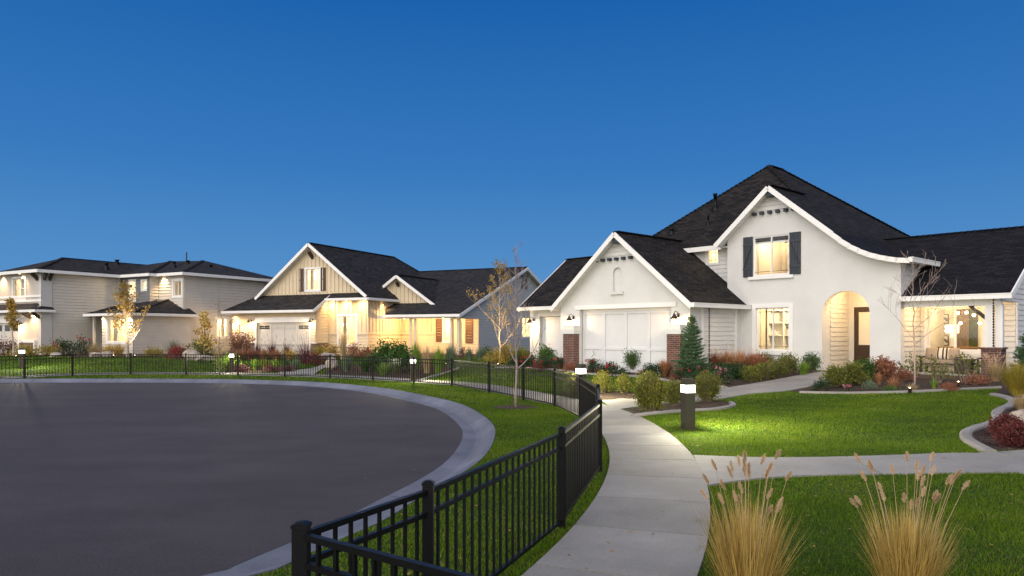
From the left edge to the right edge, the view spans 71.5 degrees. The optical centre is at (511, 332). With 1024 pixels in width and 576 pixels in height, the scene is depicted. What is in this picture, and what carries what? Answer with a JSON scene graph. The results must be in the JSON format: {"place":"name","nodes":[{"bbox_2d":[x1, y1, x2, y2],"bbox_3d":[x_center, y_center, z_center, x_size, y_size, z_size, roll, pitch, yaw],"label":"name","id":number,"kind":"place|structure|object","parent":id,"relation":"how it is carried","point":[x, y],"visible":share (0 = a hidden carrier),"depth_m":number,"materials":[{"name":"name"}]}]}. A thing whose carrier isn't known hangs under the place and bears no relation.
{"place":"outdoors","nodes":[
{"label":"outdoors","id":0,"kind":"place"},
{"bbox_2d":[0,383,462,575],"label":"road","id":1,"kind":"structure","parent":0,"point":[147,479],"depth_m":10.29,"materials":[{"name":"grey asphalt"}]},
{"bbox_2d":[0,379,494,575],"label":"curb","id":2,"kind":"structure","parent":1,"relation":"on","point":[474,440],"depth_m":12.48,"materials":[{"name":"concrete"}]},
{"bbox_2d":[2,372,709,575],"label":"sidewalk","id":3,"kind":"structure","parent":0,"point":[613,514],"depth_m":7.16,"materials":[{"name":"concrete"}]},
{"bbox_2d":[0,351,1023,575],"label":"ground","id":4,"kind":"structure","parent":0,"point":[714,451],"depth_m":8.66,"materials":[{"name":"plant"}]},
{"bbox_2d":[4,297,21,355],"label":"young tree","id":5,"kind":"object","parent":4,"relation":"on","point":[12,314],"visible":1,"depth_m":41.40,"materials":[{"name":"yellow plant"}]},
{"bbox_2d":[106,281,149,356],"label":"maple tree","id":6,"kind":"object","parent":4,"relation":"on","point":[124,304],"visible":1,"depth_m":41.27,"materials":[{"name":"yellow plant"}]},
{"bbox_2d":[0,352,261,356],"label":"mulch bed","id":7,"kind":"object","parent":4,"relation":"on","point":[75,355],"visible":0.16,"depth_m":44.42,"materials":[{"name":"brown wood"}]},
{"bbox_2d":[0,341,42,355],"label":"shrub","id":8,"kind":"object","parent":7,"relation":"on","point":[30,351],"visible":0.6,"depth_m":43.20,"materials":[{"name":"yellow plant"}]},
{"bbox_2d":[37,343,61,354],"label":"shrub","id":9,"kind":"object","parent":7,"relation":"on","point":[49,350],"visible":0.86,"depth_m":43.23,"materials":[{"name":"yellow plant"}]},
{"bbox_2d":[49,336,79,354],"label":"rose bush","id":10,"kind":"object","parent":7,"relation":"on","point":[64,344],"visible":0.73,"depth_m":44.31,"materials":[{"name":"green plant"}]},
{"bbox_2d":[68,334,92,355],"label":"rose bush","id":11,"kind":"object","parent":7,"relation":"on","point":[82,350],"visible":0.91,"depth_m":43.19,"materials":[{"name":"green plant"}]},
{"bbox_2d":[0,252,273,354],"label":"grey house","id":12,"kind":"structure","parent":4,"relation":"on","point":[69,299],"depth_m":48.70,"materials":[{"name":"beige paint"}]},
{"bbox_2d":[0,323,17,352],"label":"garage door","id":13,"kind":"structure","parent":12,"relation":"in","point":[5,330],"depth_m":48.87,"materials":[{"name":"white metal"}]},
{"bbox_2d":[12,276,26,299],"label":"window","id":14,"kind":"structure","parent":12,"relation":"in","point":[21,277],"depth_m":47.89,"materials":[{"name":"white plastic"}]},
{"bbox_2d":[106,316,126,343],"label":"window","id":15,"kind":"structure","parent":12,"relation":"in","point":[107,321],"depth_m":46.32,"materials":[{"name":"white glass"}]},
{"bbox_2d":[172,278,182,297],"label":"window","id":16,"kind":"structure","parent":12,"relation":"in","point":[173,280],"depth_m":48.93,"materials":[{"name":"white plastic"}]},
{"bbox_2d":[215,317,229,338],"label":"window","id":17,"kind":"structure","parent":12,"relation":"in","point":[227,318],"depth_m":51.33,"materials":[{"name":"white glass"}]},
{"bbox_2d":[163,344,187,358],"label":"burning bush","id":18,"kind":"object","parent":4,"relation":"on","point":[174,350],"visible":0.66,"depth_m":39.63,"materials":[{"name":"red plant"}]},
{"bbox_2d":[176,336,220,356],"bbox_3d":[-17.464,0.787,40.320,2.138,1.515,2.476,0,0,6],"label":"shrub","id":19,"kind":"object","parent":4,"relation":"on","point":[201,349],"visible":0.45,"depth_m":40.00,"materials":[{"name":"green plant"}]},
{"bbox_2d":[193,311,216,353],"bbox_3d":[-16.770,0.155,38.888,1.461,2.832,0.890,0,0,36],"label":"young tree","id":20,"kind":"object","parent":4,"relation":"on","point":[203,321],"visible":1,"depth_m":38.85,"materials":[{"name":"yellow plant"}]},
{"bbox_2d":[212,366,292,372],"bbox_3d":[-12.318,1.751,34.223,3.831,0.134,4.524,0,0,0],"label":"mulch bed","id":21,"kind":"object","parent":4,"relation":"on","point":[254,371],"visible":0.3,"depth_m":33.32,"materials":[{"name":"brown wood"}]},
{"bbox_2d":[211,352,246,371],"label":"shrub","id":22,"kind":"object","parent":21,"relation":"on","point":[223,363],"visible":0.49,"depth_m":33.46,"materials":[{"name":"green plant"}]},
{"bbox_2d":[0,353,602,575],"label":"metal fence","id":23,"kind":"object","parent":4,"relation":"on","point":[577,450],"visible":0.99,"depth_m":5.62,"materials":[{"name":"black metal"}]},
{"bbox_2d":[293,331,317,362],"bbox_3d":[-10.979,0.758,37.605,2.187,1.710,2.123,0,0,40],"label":"grass clump","id":24,"kind":"object","parent":4,"relation":"on","point":[307,351],"visible":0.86,"depth_m":37.59,"materials":[{"name":"purple plant"}]},
{"bbox_2d":[337,328,351,359],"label":"grass clump","id":25,"kind":"object","parent":4,"relation":"on","point":[343,349],"visible":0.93,"depth_m":39.56,"materials":[{"name":"beige plant"}]},
{"bbox_2d":[211,353,512,356],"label":"mulch bed","id":26,"kind":"object","parent":4,"relation":"on","point":[474,355],"visible":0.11,"depth_m":44.42,"materials":[{"name":"brown wood"}]},
{"bbox_2d":[226,330,255,355],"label":"smoke bush","id":27,"kind":"object","parent":26,"relation":"on","point":[244,342],"visible":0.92,"depth_m":43.08,"materials":[{"name":"orange plant"}]},
{"bbox_2d":[221,242,541,354],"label":"tan house","id":28,"kind":"structure","parent":4,"relation":"on","point":[321,294],"depth_m":48.89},
{"bbox_2d":[258,323,308,353],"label":"garage door","id":29,"kind":"structure","parent":28,"relation":"in","point":[290,331],"depth_m":48.26,"materials":[{"name":"white wood"}]},
{"bbox_2d":[304,267,320,291],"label":"window","id":30,"kind":"structure","parent":28,"relation":"in","point":[309,268],"depth_m":48.80,"materials":[{"name":"white glass"}]},
{"bbox_2d":[337,314,357,346],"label":"window","id":31,"kind":"structure","parent":28,"relation":"in","point":[339,316],"depth_m":47.57,"materials":[{"name":"white plastic"}]},
{"bbox_2d":[324,364,453,378],"bbox_3d":[-5.865,1.710,32.047,6.183,0.217,9.264,0,0,0],"label":"mulch bed","id":32,"kind":"object","parent":4,"relation":"on","point":[352,371],"visible":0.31,"depth_m":32.40,"materials":[{"name":"brown wood"}]},
{"bbox_2d":[364,337,396,371],"bbox_3d":[-6.007,1.022,33.141,1.916,1.814,1.957,0,0,22],"label":"viburnum","id":33,"kind":"object","parent":32,"relation":"on","point":[385,350],"visible":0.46,"depth_m":32.85,"materials":[{"name":"green plant"}]},
{"bbox_2d":[379,338,416,373],"bbox_3d":[-5.133,1.066,32.030,1.720,1.653,1.547,0,0,0],"label":"viburnum","id":34,"kind":"object","parent":32,"relation":"on","point":[399,351],"visible":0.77,"depth_m":31.86,"materials":[{"name":"green plant"}]},
{"bbox_2d":[420,345,433,372],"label":"grass clump","id":35,"kind":"object","parent":32,"relation":"on","point":[426,353],"visible":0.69,"depth_m":31.75,"materials":[{"name":"beige plant"}]},
{"bbox_2d":[430,345,447,373],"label":"grass clump","id":36,"kind":"object","parent":32,"relation":"on","point":[438,355],"visible":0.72,"depth_m":31.66,"materials":[{"name":"green plant"}]},
{"bbox_2d":[443,343,456,367],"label":"grass clump","id":37,"kind":"object","parent":32,"relation":"on","point":[450,354],"visible":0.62,"depth_m":34.16,"materials":[{"name":"green plant"}]},
{"bbox_2d":[480,347,507,364],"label":"shrub","id":38,"kind":"object","parent":4,"relation":"on","point":[496,357],"visible":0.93,"depth_m":34.99,"materials":[{"name":"yellow plant"}]},
{"bbox_2d":[466,259,522,363],"bbox_3d":[-0.922,-1.005,34.627,1.899,5.267,3.022,0,0,44],"label":"maple tree","id":39,"kind":"object","parent":4,"relation":"on","point":[499,271],"visible":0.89,"depth_m":34.97,"materials":[{"name":"yellow plant"}]},
{"bbox_2d":[487,240,548,406],"bbox_3d":[0.100,-0.186,17.435,1.510,4.134,1.353,0,0,-42],"label":"bare tree","id":40,"kind":"object","parent":4,"relation":"on","point":[515,323],"visible":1,"depth_m":17.41,"materials":[{"name":"brown plant"}]},
{"bbox_2d":[576,364,585,397],"bbox_3d":[1.904,1.373,19.677,0.204,1.015,0.204,0,0,-40],"label":"bollard light","id":41,"kind":"object","parent":4,"relation":"on","point":[581,369],"visible":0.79,"depth_m":19.62,"materials":[{"name":"metal"}]},
{"bbox_2d":[563,391,637,399],"bbox_3d":[2.840,1.818,21.109,2.678,0.001,3.066,0,0,-29],"label":"mulch bed","id":42,"kind":"object","parent":4,"relation":"on","point":[611,395],"visible":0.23,"depth_m":20.62,"materials":[{"name":"wood"}]},
{"bbox_2d":[590,369,614,392],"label":"shrub","id":43,"kind":"object","parent":42,"relation":"on","point":[602,379],"visible":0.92,"depth_m":21.50,"materials":[{"name":"green plant"}]},
{"bbox_2d":[614,373,633,392],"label":"shrub","id":44,"kind":"object","parent":42,"relation":"on","point":[623,383],"visible":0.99,"depth_m":21.31,"materials":[{"name":"green plant"}]},
{"bbox_2d":[495,366,728,387],"bbox_3d":[3.519,1.684,28.253,1.452,0.210,13.706,0,0,-33],"label":"bed edging","id":45,"kind":"object","parent":4,"relation":"on","point":[605,374],"visible":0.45,"depth_m":28.92,"materials":[{"name":"concrete"}]},
{"bbox_2d":[621,348,641,369],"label":"shrub","id":46,"kind":"object","parent":4,"relation":"on","point":[631,360],"visible":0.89,"depth_m":29.02,"materials":[{"name":"green plant"}]},
{"bbox_2d":[503,365,816,386],"bbox_3d":[5.291,1.580,30.616,6.688,0.324,15.571,0,0,-33],"label":"mulch bed","id":47,"kind":"object","parent":4,"relation":"on","point":[738,382],"visible":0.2,"depth_m":24.45,"materials":[{"name":"brown wood"}]},
{"bbox_2d":[494,340,513,364],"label":"shrub","id":48,"kind":"object","parent":47,"relation":"on","point":[506,350],"visible":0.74,"depth_m":35.38,"materials":[{"name":"yellow plant"}]},
{"bbox_2d":[529,343,557,362],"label":"shrub","id":49,"kind":"object","parent":47,"relation":"on","point":[545,352],"visible":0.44,"depth_m":34.08,"materials":[{"name":"green plant"}]},
{"bbox_2d":[584,355,605,372],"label":"rose bush","id":50,"kind":"object","parent":47,"relation":"on","point":[591,365],"visible":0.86,"depth_m":29.97,"materials":[{"name":"green plant"}]},
{"bbox_2d":[597,360,623,376],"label":"rose bush","id":51,"kind":"object","parent":47,"relation":"on","point":[611,368],"visible":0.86,"depth_m":28.41,"materials":[{"name":"green plant"}]},
{"bbox_2d":[638,361,663,376],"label":"shrub","id":52,"kind":"object","parent":47,"relation":"on","point":[651,367],"visible":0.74,"depth_m":26.87,"materials":[{"name":"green plant"}]},
{"bbox_2d":[670,364,695,378],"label":"rose bush","id":53,"kind":"object","parent":47,"relation":"on","point":[682,372],"visible":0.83,"depth_m":25.57,"materials":[{"name":"green plant"}]},
{"bbox_2d":[669,314,712,375],"bbox_3d":[6.611,0.503,26.184,1.573,2.397,1.561,0,0,27],"label":"spruce tree","id":54,"kind":"object","parent":47,"relation":"on","point":[691,336],"visible":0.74,"depth_m":26.07,"materials":[{"name":"green plant"}]},
{"bbox_2d":[703,360,741,378],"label":"ground cover","id":55,"kind":"object","parent":47,"relation":"on","point":[718,366],"visible":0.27,"depth_m":25.06,"materials":[{"name":"green plant"}]},
{"bbox_2d":[710,363,736,384],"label":"rose bush","id":56,"kind":"object","parent":47,"relation":"on","point":[720,371],"visible":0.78,"depth_m":23.28,"materials":[{"name":"green plant"}]},
{"bbox_2d":[713,344,739,364],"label":"grass clump","id":57,"kind":"object","parent":47,"relation":"on","point":[726,356],"visible":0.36,"depth_m":27.25,"materials":[{"name":"orange plant"}]},
{"bbox_2d":[726,361,753,379],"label":"ground cover","id":58,"kind":"object","parent":47,"relation":"on","point":[734,365],"visible":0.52,"depth_m":24.82,"materials":[{"name":"green plant"}]},
{"bbox_2d":[728,346,753,368],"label":"grass clump","id":59,"kind":"object","parent":47,"relation":"on","point":[740,358],"visible":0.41,"depth_m":26.60,"materials":[{"name":"orange plant"}]},
{"bbox_2d":[736,364,769,381],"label":"shrub","id":60,"kind":"object","parent":47,"relation":"on","point":[752,373],"visible":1,"depth_m":23.67,"materials":[{"name":"green plant"}]},
{"bbox_2d":[743,347,763,365],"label":"grass clump","id":61,"kind":"object","parent":47,"relation":"on","point":[753,359],"visible":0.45,"depth_m":26.37,"materials":[{"name":"orange plant"}]},
{"bbox_2d":[755,361,779,379],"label":"shrub","id":62,"kind":"object","parent":47,"relation":"on","point":[767,371],"visible":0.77,"depth_m":24.05,"materials":[{"name":"green plant"}]},
{"bbox_2d":[768,357,794,377],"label":"shrub","id":63,"kind":"object","parent":47,"relation":"on","point":[781,371],"visible":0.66,"depth_m":24.47,"materials":[{"name":"green plant"}]},
{"bbox_2d":[775,348,802,374],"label":"shrub","id":64,"kind":"object","parent":47,"relation":"on","point":[794,360],"visible":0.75,"depth_m":25.17,"materials":[{"name":"green plant"}]},
{"bbox_2d":[801,351,823,371],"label":"shrub","id":65,"kind":"object","parent":47,"relation":"on","point":[814,361],"visible":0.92,"depth_m":25.93,"materials":[{"name":"green plant"}]},
{"bbox_2d":[625,400,728,416],"bbox_3d":[4.038,1.816,17.220,4.611,0.004,1.726,0,0,-34],"label":"mulch bed","id":66,"kind":"object","parent":4,"relation":"on","point":[718,403],"visible":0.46,"depth_m":17.54,"materials":[{"name":"brown soil"}]},
{"bbox_2d":[630,371,669,411],"bbox_3d":[3.145,1.351,16.165,0.893,0.967,0.870,0,0,6],"label":"shrub","id":67,"kind":"object","parent":66,"relation":"on","point":[651,393],"visible":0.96,"depth_m":16.00,"materials":[{"name":"green plant"}]},
{"bbox_2d":[664,376,680,405],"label":"shrub","id":68,"kind":"object","parent":66,"relation":"on","point":[673,396],"visible":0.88,"depth_m":17.57,"materials":[{"name":"green plant"}]},
{"bbox_2d":[691,369,725,401],"bbox_3d":[5.155,1.379,18.774,1.040,0.911,0.874,0,0,22],"label":"shrub","id":69,"kind":"object","parent":66,"relation":"on","point":[707,387],"visible":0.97,"depth_m":18.62,"materials":[{"name":"green plant"}]},
{"bbox_2d":[681,378,695,429],"bbox_3d":[3.337,1.373,13.480,0.204,1.015,0.204,0,0,-14],"label":"bollard light","id":70,"kind":"object","parent":4,"relation":"on","point":[688,403],"visible":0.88,"depth_m":13.39,"materials":[{"name":"metal"}]},
{"bbox_2d":[684,449,813,575],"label":"grass clump","id":71,"kind":"object","parent":4,"relation":"on","point":[742,554],"visible":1,"depth_m":4.66,"materials":[{"name":"beige plant"}]},
{"bbox_2d":[517,164,1023,377],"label":"white house","id":72,"kind":"structure","parent":4,"relation":"on","point":[730,266],"depth_m":28.10,"materials":[{"name":"white paint"}]},
{"bbox_2d":[543,317,559,357],"bbox_3d":[2.288,0.480,33.725,0.095,2.500,2.300,0,0,-42],"label":"garage door","id":73,"kind":"structure","parent":72,"relation":"in","point":[551,335],"depth_m":34.11,"materials":[{"name":"white metal"}]},
{"bbox_2d":[583,309,670,372],"bbox_3d":[4.726,0.360,29.462,0.095,2.540,4.700,0,0,-42],"label":"garage door","id":74,"kind":"structure","parent":72,"relation":"in","point":[607,334],"depth_m":29.42,"materials":[{"name":"white metal"}]},
{"bbox_2d":[754,234,788,275],"bbox_3d":[10.379,-3.085,28.395,0.080,1.570,1.510,0,0,-42],"label":"window","id":75,"kind":"structure","parent":72,"relation":"in","point":[772,239],"depth_m":28.38,"materials":[{"name":"white glass"}]},
{"bbox_2d":[752,303,792,354],"bbox_3d":[10.390,-0.150,28.323,0.160,2.040,1.730,0,0,-42],"label":"window","id":76,"kind":"structure","parent":72,"relation":"in","point":[789,306],"depth_m":28.31,"materials":[{"name":"white glass"}]},
{"bbox_2d":[767,309,787,348],"bbox_3d":[12.183,-0.040,30.046,0.370,2.900,2.810,0,0,-42],"label":"bookcase","id":77,"kind":"object","parent":72,"relation":"in","point":[780,328],"visible":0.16,"depth_m":30.91,"materials":[{"name":"white wood"}]},
{"bbox_2d":[854,307,869,361],"bbox_3d":[13.981,0.195,27.971,0.075,2.430,1.000,0,0,-42],"label":"front door","id":78,"kind":"structure","parent":72,"relation":"in","point":[861,315],"depth_m":28.11,"materials":[{"name":"brown wood"}]},
{"bbox_2d":[920,356,960,372],"bbox_3d":[15.108,0.990,25.050,0.650,0.800,1.150,0,0,-42],"label":"patio sofa","id":79,"kind":"object","parent":72,"relation":"on","point":[949,361],"visible":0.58,"depth_m":24.88,"materials":[{"name":"beige fabric"}]},
{"bbox_2d":[924,306,984,353],"bbox_3d":[15.785,-0.130,25.335,0.140,1.760,1.950,0,0,-42],"label":"window","id":80,"kind":"structure","parent":72,"relation":"in","point":[927,339],"depth_m":25.43,"materials":[{"name":"white glass"}]},
{"bbox_2d":[969,309,977,349],"bbox_3d":[17.558,-0.095,27.192,0.040,1.850,0.426,0,0,-42],"label":"garden door","id":81,"kind":"structure","parent":72,"relation":"in","point":[973,326],"depth_m":27.12,"materials":[{"name":"glass"}]},
{"bbox_2d":[799,386,1001,393],"bbox_3d":[10.373,1.570,19.093,4.915,0.343,0.721,0,0,19],"label":"bed edging","id":82,"kind":"object","parent":4,"relation":"on","point":[901,391],"visible":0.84,"depth_m":18.81,"materials":[{"name":"concrete"}]},
{"bbox_2d":[791,373,1023,450],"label":"mulch bed","id":83,"kind":"object","parent":4,"relation":"on","point":[922,382],"visible":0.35,"depth_m":19.89,"materials":[{"name":"brown soil"}]},
{"bbox_2d":[809,378,830,390],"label":"shrub","id":84,"kind":"object","parent":83,"relation":"on","point":[822,386],"visible":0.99,"depth_m":20.27,"materials":[{"name":"green plant"}]},
{"bbox_2d":[819,363,853,387],"bbox_3d":[9.496,1.251,20.854,0.968,0.780,1.001,0,0,32],"label":"shrub","id":85,"kind":"object","parent":83,"relation":"on","point":[835,377],"visible":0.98,"depth_m":20.74,"materials":[{"name":"green plant"}]},
{"bbox_2d":[839,359,871,385],"bbox_3d":[10.170,1.185,21.208,1.122,0.832,1.146,0,0,40],"label":"shrub","id":86,"kind":"object","parent":83,"relation":"on","point":[857,372],"visible":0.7,"depth_m":21.12,"materials":[{"name":"green plant"}]},
{"bbox_2d":[855,357,882,379],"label":"shrub","id":87,"kind":"object","parent":83,"relation":"on","point":[868,364],"visible":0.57,"depth_m":22.20,"materials":[{"name":"green plant"}]},
{"bbox_2d":[868,354,901,379],"bbox_3d":[11.634,1.087,22.286,1.171,0.882,1.218,0,0,-11],"label":"shrub","id":88,"kind":"object","parent":83,"relation":"on","point":[886,366],"visible":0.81,"depth_m":22.08,"materials":[{"name":"red plant"}]},
{"bbox_2d":[889,368,918,381],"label":"shrub","id":89,"kind":"object","parent":83,"relation":"on","point":[902,375],"visible":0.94,"depth_m":21.32,"materials":[{"name":"red plant"}]},
{"bbox_2d":[892,352,925,379],"bbox_3d":[12.227,1.012,21.806,0.867,0.896,0.821,0,0,-26],"label":"laurel","id":90,"kind":"object","parent":83,"relation":"on","point":[906,367],"visible":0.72,"depth_m":21.76,"materials":[{"name":"green plant"}]},
{"bbox_2d":[878,249,975,385],"bbox_3d":[11.242,-0.361,19.501,2.909,3.894,2.172,0,0,-41],"label":"birch tree","id":91,"kind":"object","parent":83,"relation":"on","point":[912,289],"visible":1,"depth_m":19.49,"materials":[{"name":"brown plant"}]},
{"bbox_2d":[923,354,957,382],"bbox_3d":[12.418,1.040,20.706,0.892,0.847,0.771,0,0,0],"label":"laurel","id":92,"kind":"object","parent":83,"relation":"on","point":[934,369],"visible":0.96,"depth_m":20.68,"materials":[{"name":"green plant"}]},
{"bbox_2d":[950,352,984,382],"bbox_3d":[13.090,0.991,20.483,0.738,0.907,0.883,0,0,-20],"label":"laurel","id":93,"kind":"object","parent":83,"relation":"on","point":[967,364],"visible":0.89,"depth_m":20.37,"materials":[{"name":"green plant"}]},
{"bbox_2d":[961,370,995,384],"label":"shrub","id":94,"kind":"object","parent":83,"relation":"on","point":[975,380],"visible":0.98,"depth_m":19.66,"materials":[{"name":"red plant"}]},
{"bbox_2d":[977,352,1013,381],"bbox_3d":[14.047,0.981,20.707,0.969,0.901,0.961,0,0,-8],"label":"grass clump","id":95,"kind":"object","parent":83,"relation":"on","point":[992,373],"visible":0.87,"depth_m":20.65,"materials":[{"name":"beige plant"}]},
{"bbox_2d":[984,412,1023,436],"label":"barberry","id":96,"kind":"object","parent":83,"relation":"on","point":[1005,417],"visible":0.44,"depth_m":11.85,"materials":[{"name":"red plant"}]},
{"bbox_2d":[987,419,1023,447],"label":"barberry","id":97,"kind":"object","parent":83,"relation":"on","point":[1011,434],"visible":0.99,"depth_m":10.82,"materials":[{"name":"red plant"}]},
{"bbox_2d":[996,361,1023,395],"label":"grass clump","id":98,"kind":"object","parent":83,"relation":"on","point":[1014,380],"visible":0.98,"depth_m":16.83,"materials":[{"name":"yellow plant"}]},
{"bbox_2d":[1010,332,1023,369],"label":"spruce tree","id":99,"kind":"object","parent":83,"relation":"on","point":[1020,355],"visible":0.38,"depth_m":21.72,"materials":[{"name":"green plant"}]},
{"bbox_2d":[849,451,974,575],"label":"grass clump","id":100,"kind":"object","parent":4,"relation":"on","point":[901,553],"visible":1,"depth_m":4.69,"materials":[{"name":"beige plant"}]},
{"bbox_2d":[959,393,1015,451],"bbox_3d":[9.322,1.630,13.819,0.640,0.364,8.225,0,0,38],"label":"bed edging","id":101,"kind":"object","parent":4,"relation":"on","point":[967,437],"visible":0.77,"depth_m":12.46,"materials":[{"name":"concrete"}]},
{"bbox_2d":[0,0,1023,282],"label":"sky","id":102,"kind":"structure","parent":0,"point":[428,135],"materials":[{"name":"blue"}]},
{"bbox_2d":[308,384,1013,574],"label":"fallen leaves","id":103,"kind":"object","parent":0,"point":[408,573],"visible":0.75,"depth_m":7.44,"materials":[{"name":"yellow plant"}]},
{"bbox_2d":[630,401,735,415],"bbox_3d":[4.311,1.808,16.663,4.293,0.103,0.638,0,0,-44],"label":"bed edging","id":104,"kind":"object","parent":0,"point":[731,404],"visible":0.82,"depth_m":16.23,"materials":[{"name":"concrete"}]},
{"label":"path base","id":105,"kind":"structure","parent":0,"visible":0},
{"bbox_2d":[693,450,1023,486],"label":"cross path","id":106,"kind":"structure","parent":105,"relation":"on","point":[1012,461],"depth_m":9.65,"materials":[{"name":"concrete"}]},
{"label":"entry path base","id":107,"kind":"structure","parent":0,"visible":0},
{"bbox_2d":[603,372,826,409],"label":"entry path","id":108,"kind":"structure","parent":107,"relation":"on","point":[792,383],"depth_m":21.59,"materials":[{"name":"concrete"}]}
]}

